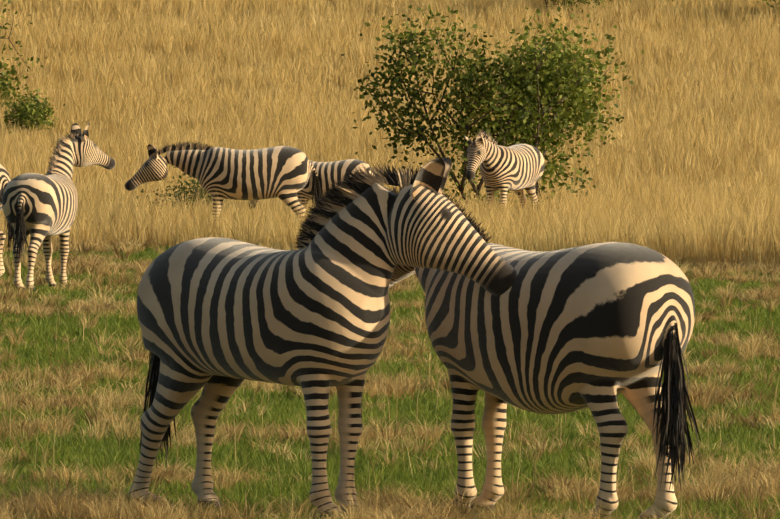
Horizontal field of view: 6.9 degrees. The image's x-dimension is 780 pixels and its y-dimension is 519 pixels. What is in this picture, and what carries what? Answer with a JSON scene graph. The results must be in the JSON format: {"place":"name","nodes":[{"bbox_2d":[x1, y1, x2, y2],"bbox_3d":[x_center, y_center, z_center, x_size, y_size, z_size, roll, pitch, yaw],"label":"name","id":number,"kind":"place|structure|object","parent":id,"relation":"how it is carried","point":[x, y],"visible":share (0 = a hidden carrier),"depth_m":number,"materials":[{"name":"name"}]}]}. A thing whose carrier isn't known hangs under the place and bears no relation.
{"place":"outdoors","nodes":[
{"label":"outdoors","id":0,"kind":"place"},
{"bbox_2d":[0,0,779,518],"bbox_3d":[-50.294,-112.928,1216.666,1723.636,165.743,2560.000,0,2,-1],"label":"ground","id":1,"kind":"structure","parent":0,"point":[394,298],"depth_m":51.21,"materials":[{"name":"green plant"}]},
{"bbox_2d":[0,164,13,275],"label":"zebra","id":2,"kind":"object","parent":1,"relation":"on","point":[5,179],"visible":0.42,"depth_m":71.73},
{"bbox_2d":[0,0,47,106],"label":"bush","id":3,"kind":"object","parent":1,"relation":"on","point":[3,84],"depth_m":146.89,"materials":[{"name":"green plant"}]},
{"bbox_2d":[0,83,64,135],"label":"bush","id":4,"kind":"object","parent":1,"relation":"on","point":[29,109],"depth_m":139.51,"materials":[{"name":"green plant"}]},
{"bbox_2d":[2,123,114,291],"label":"zebra","id":5,"kind":"object","parent":1,"relation":"on","point":[38,208],"visible":1,"depth_m":68.24},
{"bbox_2d":[137,165,231,215],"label":"bush","id":6,"kind":"object","parent":1,"relation":"on","point":[183,188],"depth_m":97.06,"materials":[{"name":"green plant"}]},
{"bbox_2d":[125,141,320,225],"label":"zebra","id":7,"kind":"object","parent":1,"relation":"on","point":[282,173],"visible":0.9,"depth_m":89.47},
{"bbox_2d":[248,159,374,209],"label":"zebra","id":8,"kind":"object","parent":1,"relation":"on","point":[329,173],"visible":0.21,"depth_m":94.44},
{"bbox_2d":[128,157,516,518],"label":"zebra","id":9,"kind":"object","parent":1,"relation":"on","point":[220,320],"visible":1,"depth_m":32.06},
{"bbox_2d":[0,0,779,265],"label":"tall grass","id":10,"kind":"structure","parent":1,"relation":"on","point":[722,215],"depth_m":146.73,"materials":[{"name":"yellow plant"}]},
{"bbox_2d":[0,233,779,518],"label":"straw grass","id":11,"kind":"structure","parent":1,"relation":"on","point":[388,506],"depth_m":39.40,"materials":[{"name":"beige plant"}]},
{"bbox_2d":[341,0,643,207],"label":"bush","id":12,"kind":"object","parent":1,"relation":"on","point":[547,77],"depth_m":103.19,"materials":[{"name":"green plant"}]},
{"bbox_2d":[464,130,544,209],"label":"zebra","id":13,"kind":"object","parent":1,"relation":"on","point":[518,167],"visible":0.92,"depth_m":98.21},
{"bbox_2d":[389,186,700,518],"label":"zebra","id":14,"kind":"object","parent":1,"relation":"on","point":[596,329],"visible":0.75,"depth_m":31.79},
{"bbox_2d":[538,0,610,19],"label":"bush leaves","id":15,"kind":"object","parent":1,"relation":"on","point":[574,3],"visible":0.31,"depth_m":186.97,"materials":[{"name":"green plant"}]},
{"bbox_2d":[545,0,604,15],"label":"bush","id":16,"kind":"object","parent":1,"relation":"on","point":[566,4],"visible":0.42,"depth_m":187.36,"materials":[{"name":"green plant"}]},
{"bbox_2d":[757,0,779,7],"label":"bush leaves","id":17,"kind":"object","parent":1,"relation":"on","point":[770,1],"visible":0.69,"depth_m":186.41,"materials":[{"name":"green plant"}]}
]}

